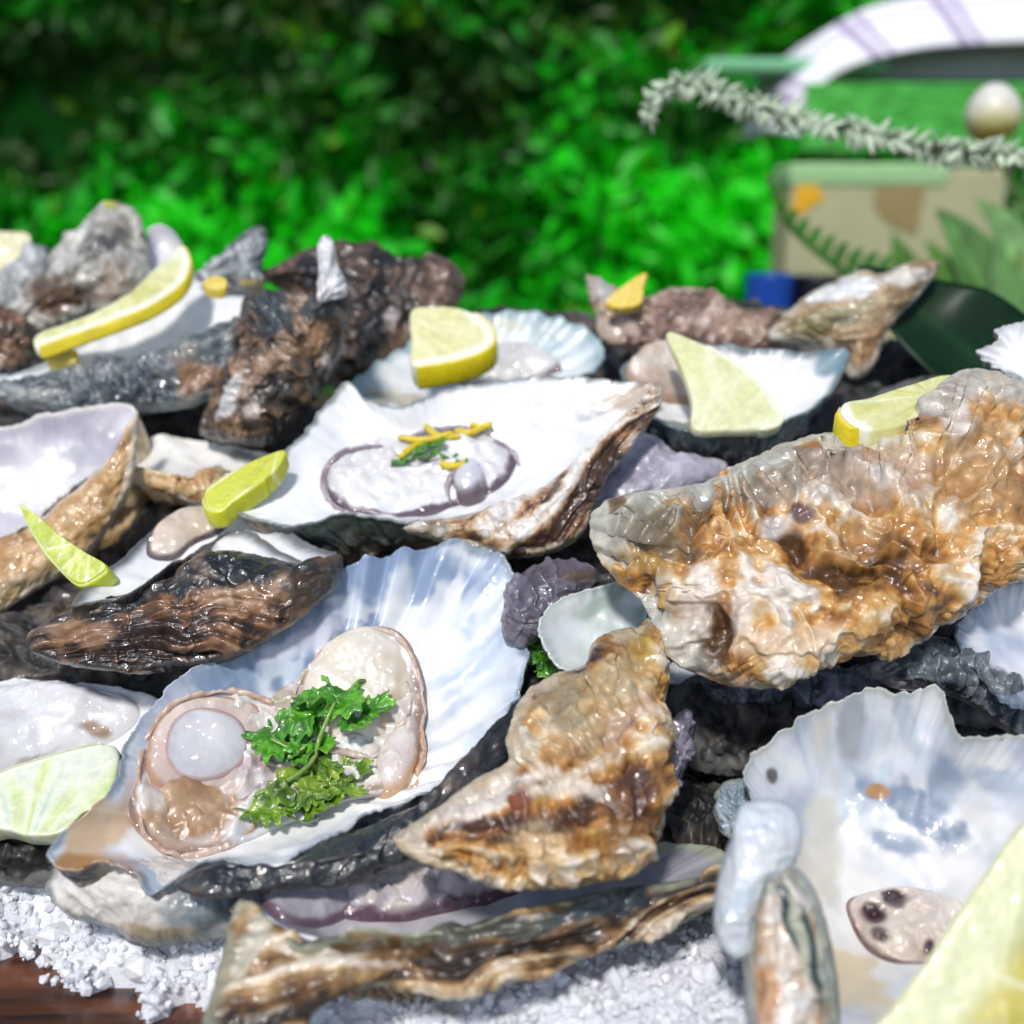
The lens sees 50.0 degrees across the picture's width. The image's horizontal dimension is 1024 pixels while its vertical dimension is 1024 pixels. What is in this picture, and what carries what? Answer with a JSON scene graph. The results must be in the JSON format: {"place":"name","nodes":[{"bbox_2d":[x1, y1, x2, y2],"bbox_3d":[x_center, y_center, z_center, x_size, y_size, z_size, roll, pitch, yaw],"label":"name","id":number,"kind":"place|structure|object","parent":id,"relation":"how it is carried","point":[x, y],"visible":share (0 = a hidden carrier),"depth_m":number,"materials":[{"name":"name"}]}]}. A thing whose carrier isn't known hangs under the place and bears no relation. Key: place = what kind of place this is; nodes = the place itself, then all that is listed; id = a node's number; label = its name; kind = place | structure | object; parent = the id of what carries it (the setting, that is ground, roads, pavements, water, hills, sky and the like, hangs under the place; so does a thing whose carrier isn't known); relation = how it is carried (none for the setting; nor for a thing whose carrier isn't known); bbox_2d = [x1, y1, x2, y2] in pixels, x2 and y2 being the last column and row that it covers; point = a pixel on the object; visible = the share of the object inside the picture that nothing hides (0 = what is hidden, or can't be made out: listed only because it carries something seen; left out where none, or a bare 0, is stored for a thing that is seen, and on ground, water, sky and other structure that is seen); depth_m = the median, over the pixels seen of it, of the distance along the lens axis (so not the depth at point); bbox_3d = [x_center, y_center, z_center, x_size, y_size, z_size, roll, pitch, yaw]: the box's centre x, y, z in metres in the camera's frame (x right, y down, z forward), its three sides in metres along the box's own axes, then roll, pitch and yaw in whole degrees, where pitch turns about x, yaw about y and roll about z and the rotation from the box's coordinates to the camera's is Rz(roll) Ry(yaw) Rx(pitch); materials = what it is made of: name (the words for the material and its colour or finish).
{"place":"outdoors","nodes":[
{"label":"outdoors","id":0,"kind":"place"},
{"bbox_2d":[311,391,334,407],"bbox_3d":[0.000,0.384,0.724,1.500,0.763,1.120,0,15,0],"label":"table","id":1,"kind":"object","parent":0,"point":[322,399],"depth_m":1.11,"materials":[{"name":"brown wood"}]},
{"bbox_2d":[0,497,204,1023],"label":"serving board","id":2,"kind":"object","parent":1,"relation":"on","point":[26,997],"depth_m":0.23,"materials":[{"name":"brown wood"}]},
{"bbox_2d":[0,662,747,1023],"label":"coarse salt","id":3,"kind":"object","parent":2,"relation":"on","point":[690,972],"visible":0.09,"depth_m":0.22,"materials":[{"name":"white food"}]},
{"bbox_2d":[0,839,53,888],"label":"oyster","id":4,"kind":"object","parent":3,"relation":"on","point":[25,864],"visible":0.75,"depth_m":0.25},
{"bbox_2d":[0,601,134,690],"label":"oyster","id":5,"kind":"object","parent":3,"relation":"on","point":[18,659],"visible":0.38,"depth_m":0.28,"materials":[{"name":"black food"}]},
{"bbox_2d":[4,579,188,698],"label":"oyster","id":6,"kind":"object","parent":5,"relation":"on","point":[65,591],"visible":0.13,"depth_m":0.31,"materials":[{"name":"brown food"}]},
{"bbox_2d":[25,504,343,681],"bbox_3d":[-0.079,0.029,0.278,0.062,0.047,0.062,9,17,30],"label":"oyster","id":7,"kind":"object","parent":6,"relation":"on","point":[191,587],"visible":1,"depth_m":0.27,"materials":[{"name":"brown food"}]},
{"bbox_2d":[19,504,117,590],"bbox_3d":[-0.114,0.010,0.277,0.028,0.021,0.009,6,16,22],"label":"lemon wedge","id":8,"kind":"object","parent":7,"relation":"on","point":[78,568],"visible":1,"depth_m":0.28,"materials":[{"name":"food"}]},
{"bbox_2d":[202,450,288,527],"bbox_3d":[-0.071,-0.006,0.296,0.025,0.019,0.008,-9,18,-31],"label":"lemon wedge","id":9,"kind":"object","parent":7,"relation":"on","point":[227,498],"visible":1,"depth_m":0.29,"materials":[{"name":"yellow food"}]},
{"bbox_2d":[95,499,349,566],"bbox_3d":[-0.093,0.013,0.337,0.097,0.032,0.040,0,15,0],"label":"oyster shell","id":10,"kind":"object","parent":6,"relation":"on","point":[149,517],"visible":0.08,"depth_m":0.33},
{"bbox_2d":[0,403,151,611],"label":"oyster","id":11,"kind":"object","parent":10,"relation":"on","point":[68,475],"visible":0.76,"depth_m":0.33,"materials":[{"name":"white food"}]},
{"bbox_2d":[132,434,268,507],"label":"oyster","id":12,"kind":"object","parent":10,"relation":"on","point":[178,472],"visible":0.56,"depth_m":0.34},
{"bbox_2d":[199,235,349,447],"bbox_3d":[-0.073,-0.053,0.338,0.047,0.063,0.038,0,15,0],"label":"oyster","id":13,"kind":"object","parent":12,"relation":"on","point":[276,373],"visible":1,"depth_m":0.33,"materials":[{"name":"brown food"}]},
{"bbox_2d":[217,406,321,453],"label":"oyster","id":14,"kind":"object","parent":10,"relation":"on","point":[285,442],"visible":0.08,"depth_m":0.36,"materials":[{"name":"black"}]},
{"bbox_2d":[22,401,218,442],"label":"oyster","id":15,"kind":"object","parent":14,"relation":"on","point":[183,423],"visible":0.16,"depth_m":0.36,"materials":[{"name":"black"}]},
{"bbox_2d":[0,354,46,426],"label":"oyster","id":16,"kind":"object","parent":15,"relation":"on","point":[10,415],"visible":0.02,"depth_m":0.39,"materials":[{"name":"grey"}]},
{"bbox_2d":[10,200,181,330],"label":"oyster","id":17,"kind":"object","parent":16,"relation":"on","point":[106,253],"visible":0.87,"depth_m":0.39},
{"bbox_2d":[0,274,246,417],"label":"oyster","id":18,"kind":"object","parent":15,"relation":"on","point":[180,353],"visible":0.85,"depth_m":0.34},
{"bbox_2d":[0,306,38,374],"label":"oyster","id":19,"kind":"object","parent":18,"relation":"on","point":[18,334],"visible":1,"depth_m":0.35,"materials":[{"name":"brown food"}]},
{"bbox_2d":[46,349,79,369],"bbox_3d":[-0.144,-0.049,0.353,0.010,0.007,0.004,0,15,0],"label":"lemon piece","id":20,"kind":"object","parent":18,"relation":"on","point":[64,359],"visible":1,"depth_m":0.35,"materials":[{"name":"yellow food"}]},
{"bbox_2d":[33,245,193,358],"bbox_3d":[-0.127,-0.068,0.355,0.053,0.034,0.014,-11,19,-37],"label":"lemon slice","id":21,"kind":"object","parent":18,"relation":"on","point":[163,286],"visible":1,"depth_m":0.35,"materials":[{"name":"yellow food"}]},
{"bbox_2d":[203,276,227,298],"bbox_3d":[-0.095,-0.072,0.353,0.008,0.007,0.004,0,15,0],"label":"lemon piece","id":22,"kind":"object","parent":18,"relation":"on","point":[215,287],"visible":1,"depth_m":0.35,"materials":[{"name":"yellow food"}]},
{"bbox_2d":[194,226,267,291],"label":"oyster","id":23,"kind":"object","parent":18,"relation":"on","point":[237,264],"visible":0.97,"depth_m":0.38,"materials":[{"name":"grey food"}]},
{"bbox_2d":[0,677,156,770],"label":"oyster","id":24,"kind":"object","parent":3,"relation":"on","point":[38,719],"visible":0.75,"depth_m":0.27,"materials":[{"name":"white"}]},
{"bbox_2d":[0,743,121,844],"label":"lemon slice","id":25,"kind":"object","parent":24,"relation":"on","point":[48,799],"visible":1,"depth_m":0.25,"materials":[{"name":"green food"}]},
{"bbox_2d":[44,855,239,947],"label":"oyster","id":26,"kind":"object","parent":3,"relation":"on","point":[127,908],"visible":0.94,"depth_m":0.23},
{"bbox_2d":[46,538,530,900],"bbox_3d":[-0.042,0.054,0.249,0.119,0.072,0.071,-9,18,-32],"label":"oyster","id":27,"kind":"object","parent":3,"relation":"on","point":[418,634],"visible":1,"depth_m":0.26,"materials":[{"name":"white"}]},
{"bbox_2d":[234,674,395,828],"bbox_3d":[-0.046,0.054,0.257,0.041,0.027,0.030,-7,16,-24],"label":"parsley sprig","id":28,"kind":"object","parent":27,"relation":"on","point":[299,727],"visible":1,"depth_m":0.26,"materials":[{"name":"green plant"}]},
{"bbox_2d":[202,841,724,1023],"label":"oyster","id":29,"kind":"object","parent":3,"relation":"on","point":[409,931],"visible":0.93,"depth_m":0.21,"materials":[{"name":"brown food"}]},
{"bbox_2d":[393,617,677,891],"bbox_3d":[0.016,0.050,0.225,0.042,0.036,0.075,12,19,37],"label":"oyster","id":30,"kind":"object","parent":29,"relation":"on","point":[578,788],"visible":1,"depth_m":0.22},
{"bbox_2d":[671,709,695,802],"bbox_3d":[0.037,0.053,0.243,0.009,0.012,0.025,0,15,0],"label":"shell fragment","id":31,"kind":"object","parent":29,"relation":"on","point":[684,721],"visible":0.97,"depth_m":0.24,"materials":[{"name":"purple"}]},
{"bbox_2d":[713,778,749,838],"bbox_3d":[0.049,0.064,0.238,0.011,0.009,0.017,0,15,0],"label":"shell fragment","id":32,"kind":"object","parent":29,"relation":"on","point":[731,796],"visible":0.54,"depth_m":0.24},
{"bbox_2d":[658,828,673,842],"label":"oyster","id":33,"kind":"object","parent":3,"relation":"on","point":[665,836],"visible":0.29,"depth_m":0.25,"materials":[{"name":"black"}]},
{"bbox_2d":[664,779,729,851],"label":"oyster","id":34,"kind":"object","parent":3,"relation":"on","point":[690,817],"visible":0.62,"depth_m":0.25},
{"bbox_2d":[667,683,742,782],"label":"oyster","id":35,"kind":"object","parent":34,"relation":"on","point":[692,775],"visible":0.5,"depth_m":0.27,"materials":[{"name":"black"}]},
{"bbox_2d":[713,799,840,1023],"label":"oyster","id":36,"kind":"object","parent":3,"relation":"on","point":[771,929],"visible":1,"depth_m":0.19,"materials":[{"name":"white food"}]},
{"bbox_2d":[823,338,931,387],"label":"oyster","id":37,"kind":"object","parent":3,"relation":"on","point":[896,362],"visible":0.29,"depth_m":0.41,"materials":[{"name":"black"}]},
{"bbox_2d":[621,298,825,365],"bbox_3d":[0.076,-0.066,0.427,0.099,0.035,0.032,0,15,0],"label":"oyster shell","id":38,"kind":"object","parent":37,"relation":"on","point":[754,303],"visible":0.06,"depth_m":0.42},
{"bbox_2d":[742,684,1023,1023],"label":"oyster","id":39,"kind":"object","parent":3,"relation":"on","point":[907,807],"visible":0.82,"depth_m":0.23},
{"bbox_2d":[877,821,1023,1023],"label":"lemon wedge","id":40,"kind":"object","parent":39,"relation":"on","point":[971,971],"visible":1,"depth_m":0.18,"materials":[{"name":"yellow food"}]},
{"bbox_2d":[858,265,1023,376],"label":"broad leaf","id":41,"kind":"object","parent":3,"relation":"on","point":[940,328],"visible":0.42,"depth_m":0.38,"materials":[{"name":"green plant"}]},
{"bbox_2d":[954,724,1005,736],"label":"oyster","id":42,"kind":"object","parent":3,"relation":"on","point":[964,731],"visible":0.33,"depth_m":0.27,"materials":[{"name":"black"}]},
{"bbox_2d":[842,632,995,729],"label":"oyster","id":43,"kind":"object","parent":42,"relation":"on","point":[963,713],"visible":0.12,"depth_m":0.28,"materials":[{"name":"black"}]},
{"bbox_2d":[819,655,873,670],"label":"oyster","id":44,"kind":"object","parent":43,"relation":"on","point":[852,661],"visible":0.03,"depth_m":0.28,"materials":[{"name":"black"}]},
{"bbox_2d":[936,619,959,638],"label":"oyster","id":45,"kind":"object","parent":43,"relation":"on","point":[944,631],"visible":0.16,"depth_m":0.28,"materials":[{"name":"black"}]},
{"bbox_2d":[976,321,1023,384],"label":"oyster","id":46,"kind":"object","parent":45,"relation":"on","point":[1003,353],"visible":0.97,"depth_m":0.30,"materials":[{"name":"white"}]},
{"bbox_2d":[870,635,1023,735],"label":"oyster","id":47,"kind":"object","parent":42,"relation":"on","point":[941,663],"visible":1,"depth_m":0.25,"materials":[{"name":"grey"}]},
{"bbox_2d":[950,581,1023,710],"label":"oyster","id":48,"kind":"object","parent":42,"relation":"on","point":[993,624],"visible":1,"depth_m":0.26,"materials":[{"name":"white food"}]},
{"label":"oyster","id":49,"kind":"object","parent":3,"relation":"on","visible":0},
{"bbox_2d":[666,674,806,776],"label":"oyster","id":50,"kind":"object","parent":49,"relation":"on","point":[730,739],"visible":0.52,"depth_m":0.26,"materials":[{"name":"black"}]},
{"bbox_2d":[697,662,881,712],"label":"oyster","id":51,"kind":"object","parent":50,"relation":"on","point":[819,690],"visible":0.46,"depth_m":0.26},
{"bbox_2d":[589,368,1023,690],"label":"oyster","id":52,"kind":"object","parent":49,"relation":"on","point":[782,566],"visible":1,"depth_m":0.25,"materials":[{"name":"brown food"}]},
{"bbox_2d":[833,375,950,447],"bbox_3d":[0.100,-0.024,0.277,0.040,0.019,0.011,-5,16,-17],"label":"lemon wedge","id":53,"kind":"object","parent":52,"relation":"on","point":[869,422],"visible":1,"depth_m":0.27,"materials":[{"name":"yellow food"}]},
{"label":"oyster","id":54,"kind":"object","parent":3,"relation":"on","visible":0},
{"bbox_2d":[262,239,465,384],"bbox_3d":[-0.054,-0.071,0.389,0.075,0.050,0.041,0,15,0],"label":"oyster","id":55,"kind":"object","parent":54,"relation":"on","point":[388,292],"visible":0.73,"depth_m":0.38,"materials":[{"name":"food"}]},
{"bbox_2d":[351,309,604,406],"bbox_3d":[-0.013,-0.047,0.377,0.091,0.040,0.043,-4,15,-14],"label":"oyster","id":56,"kind":"object","parent":54,"relation":"on","point":[534,343],"visible":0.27,"depth_m":0.38,"materials":[{"name":"white"}]},
{"bbox_2d":[410,307,497,388],"bbox_3d":[-0.019,-0.053,0.351,0.029,0.025,0.020,0,15,0],"label":"lemon slice","id":57,"kind":"object","parent":56,"relation":"on","point":[450,345],"visible":1,"depth_m":0.35,"materials":[{"name":"yellow food"}]},
{"bbox_2d":[585,275,788,351],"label":"oyster","id":58,"kind":"object","parent":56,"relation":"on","point":[711,316],"visible":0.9,"depth_m":0.38,"materials":[{"name":"food"}]},
{"bbox_2d":[605,273,646,313],"bbox_3d":[0.039,-0.075,0.378,0.014,0.014,0.009,0,15,0],"label":"lemon wedge","id":59,"kind":"object","parent":58,"relation":"on","point":[627,297],"visible":1,"depth_m":0.38,"materials":[{"name":"yellow food"}]},
{"bbox_2d":[476,305,627,381],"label":"oyster","id":60,"kind":"object","parent":54,"relation":"on","point":[610,367],"visible":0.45,"depth_m":0.42,"materials":[{"name":"grey"}]},
{"bbox_2d":[324,374,339,389],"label":"oyster","id":61,"kind":"object","parent":60,"relation":"on","point":[332,382],"depth_m":0.42,"materials":[{"name":"grey"}]},
{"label":"oyster","id":62,"kind":"object","parent":61,"relation":"on","visible":0},
{"bbox_2d":[0,231,32,269],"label":"lemon wedge","id":63,"kind":"object","parent":62,"relation":"on","point":[11,243],"visible":0.28,"depth_m":0.44,"materials":[{"name":"yellow food"}]},
{"bbox_2d":[0,242,49,307],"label":"oyster","id":64,"kind":"object","parent":62,"relation":"on","point":[17,275],"visible":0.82,"depth_m":0.41,"materials":[{"name":"grey food"}]},
{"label":"oyster","id":65,"kind":"object","parent":3,"relation":"on","visible":0},
{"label":"oyster","id":66,"kind":"object","parent":65,"relation":"on","visible":0},
{"bbox_2d":[506,531,599,573],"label":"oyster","id":67,"kind":"object","parent":66,"relation":"on","point":[580,549],"visible":0.07,"depth_m":0.31,"materials":[{"name":"black"}]},
{"bbox_2d":[237,375,662,562],"bbox_3d":[-0.015,-0.009,0.309,0.118,0.052,0.059,0,15,0],"label":"oyster","id":68,"kind":"object","parent":67,"relation":"on","point":[545,455],"visible":0.93,"depth_m":0.31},
{"bbox_2d":[390,421,492,469],"bbox_3d":[-0.020,-0.019,0.315,0.029,0.011,0.018,0,15,0],"label":"garnish","id":69,"kind":"object","parent":68,"relation":"on","point":[417,447],"visible":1,"depth_m":0.32,"materials":[{"name":"yellow plant"}]},
{"bbox_2d":[584,449,681,533],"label":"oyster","id":70,"kind":"object","parent":67,"relation":"on","point":[588,526],"visible":0.16,"depth_m":0.33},
{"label":"oyster","id":71,"kind":"object","parent":70,"relation":"on","visible":0},
{"bbox_2d":[620,340,849,464],"bbox_3d":[0.070,-0.033,0.335,0.073,0.036,0.042,0,15,0],"label":"oyster","id":72,"kind":"object","parent":71,"relation":"on","point":[800,387],"visible":0.56,"depth_m":0.34,"materials":[{"name":"white food"}]},
{"bbox_2d":[666,332,783,437],"bbox_3d":[0.062,-0.037,0.320,0.031,0.027,0.028,0,15,0],"label":"lemon wedge","id":73,"kind":"object","parent":72,"relation":"on","point":[728,395],"visible":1,"depth_m":0.32,"materials":[{"name":"yellow food"}]},
{"bbox_2d":[789,381,882,441],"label":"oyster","id":74,"kind":"object","parent":71,"relation":"on","point":[821,421],"visible":0.16,"depth_m":0.36,"materials":[{"name":"black"}]},
{"bbox_2d":[768,259,940,379],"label":"oyster","id":75,"kind":"object","parent":74,"relation":"on","point":[857,314],"visible":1,"depth_m":0.37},
{"bbox_2d":[867,376,933,398],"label":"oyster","id":76,"kind":"object","parent":74,"relation":"on","point":[902,384],"visible":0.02,"depth_m":0.35,"materials":[{"name":"grey"}]},
{"bbox_2d":[765,172,967,283],"bbox_3d":[0.188,-0.125,0.559,0.121,0.093,0.012,2,15,8],"label":"fern frond","id":77,"kind":"object","parent":2,"relation":"on","point":[811,241],"visible":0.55,"depth_m":0.56,"materials":[{"name":"green plant"}]},
{"bbox_2d":[891,198,1023,312],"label":"leafy plant","id":78,"kind":"object","parent":2,"relation":"on","point":[982,259],"visible":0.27,"depth_m":0.74,"materials":[{"name":"green plant"}]},
{"bbox_2d":[964,82,1023,212],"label":"flower bud","id":79,"kind":"object","parent":2,"relation":"on","point":[993,109],"visible":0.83,"depth_m":0.57,"materials":[{"name":"beige plant"}]},
{"bbox_2d":[745,273,794,308],"bbox_3d":[0.183,-0.102,0.798,0.034,0.138,0.034,0,15,0],"label":"blue cup","id":80,"kind":"object","parent":1,"relation":"on","point":[770,289],"visible":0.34,"depth_m":0.77,"materials":[{"name":"plastic"}]},
{"bbox_2d":[770,163,1006,340],"bbox_3d":[0.325,-0.193,0.977,0.184,0.221,0.064,0,15,0],"label":"cream box","id":81,"kind":"object","parent":1,"relation":"on","point":[869,208],"visible":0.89,"depth_m":0.93,"materials":[{"name":"beige cardboard"}]},
{"bbox_2d":[792,274,842,307],"bbox_3d":[0.223,-0.106,0.818,0.046,0.136,0.046,0,15,0],"label":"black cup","id":82,"kind":"object","parent":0,"point":[804,285],"visible":0.16,"depth_m":0.79,"materials":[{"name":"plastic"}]},
{"bbox_2d":[639,65,1023,182],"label":"grey green twig","id":83,"kind":"object","parent":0,"point":[951,152],"visible":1,"depth_m":0.42,"materials":[{"name":"green plant"}]},
{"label":"oyster","id":84,"kind":"object","parent":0,"visible":0},
{"bbox_2d":[521,664,667,704],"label":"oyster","id":85,"kind":"object","parent":84,"relation":"on","point":[530,679],"visible":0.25,"depth_m":0.27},
{"bbox_2d":[527,639,562,677],"bbox_3d":[0.009,0.035,0.273,0.017,0.014,0.010,5,16,17],"label":"parsley sprig","id":86,"kind":"object","parent":85,"relation":"on","point":[546,667],"visible":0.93,"depth_m":0.27,"materials":[{"name":"green plant"}]},
{"bbox_2d":[500,556,600,648],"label":"oyster","id":87,"kind":"object","parent":85,"relation":"on","point":[532,593],"visible":1,"depth_m":0.27,"materials":[{"name":"purple food"}]},
{"bbox_2d":[537,581,647,670],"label":"oyster","id":88,"kind":"object","parent":85,"relation":"on","point":[572,628],"visible":0.73,"depth_m":0.27,"materials":[{"name":"white food"}]},
{"bbox_2d":[583,559,672,663],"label":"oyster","id":89,"kind":"object","parent":85,"relation":"on","point":[606,576],"visible":0.04,"depth_m":0.30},
{"bbox_2d":[592,432,727,510],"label":"oyster","id":90,"kind":"object","parent":89,"relation":"on","point":[650,462],"visible":0.81,"depth_m":0.31,"materials":[{"name":"food"}]},
{"label":"ground","id":91,"kind":"structure","parent":0,"visible":0},
{"bbox_2d":[0,0,1023,390],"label":"hedge","id":92,"kind":"object","parent":91,"relation":"on","point":[508,152],"visible":0.19,"depth_m":1.62,"materials":[{"name":"green plant"}]},
{"bbox_2d":[828,45,1023,82],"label":"serving shelf","id":93,"kind":"object","parent":91,"relation":"on","point":[989,64],"visible":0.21,"depth_m":1.05,"materials":[{"name":"grey"}]},
{"bbox_2d":[684,58,886,89],"bbox_3d":[0.265,-0.437,1.099,0.170,0.012,0.160,0,15,0],"label":"serving tray","id":94,"kind":"object","parent":93,"relation":"on","point":[752,73],"visible":0.52,"depth_m":1.02,"materials":[{"name":"green plastic"}]},
{"bbox_2d":[742,0,1023,138],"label":"checked cloth","id":95,"kind":"object","parent":93,"relation":"on","point":[877,32],"visible":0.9,"depth_m":1.02,"materials":[{"name":"fabric"}]},
{"bbox_2d":[801,83,1023,151],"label":"green cloth panel","id":96,"kind":"object","parent":95,"relation":"attached to","point":[939,108],"visible":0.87,"depth_m":1.01,"materials":[{"name":"fabric"}]}
]}

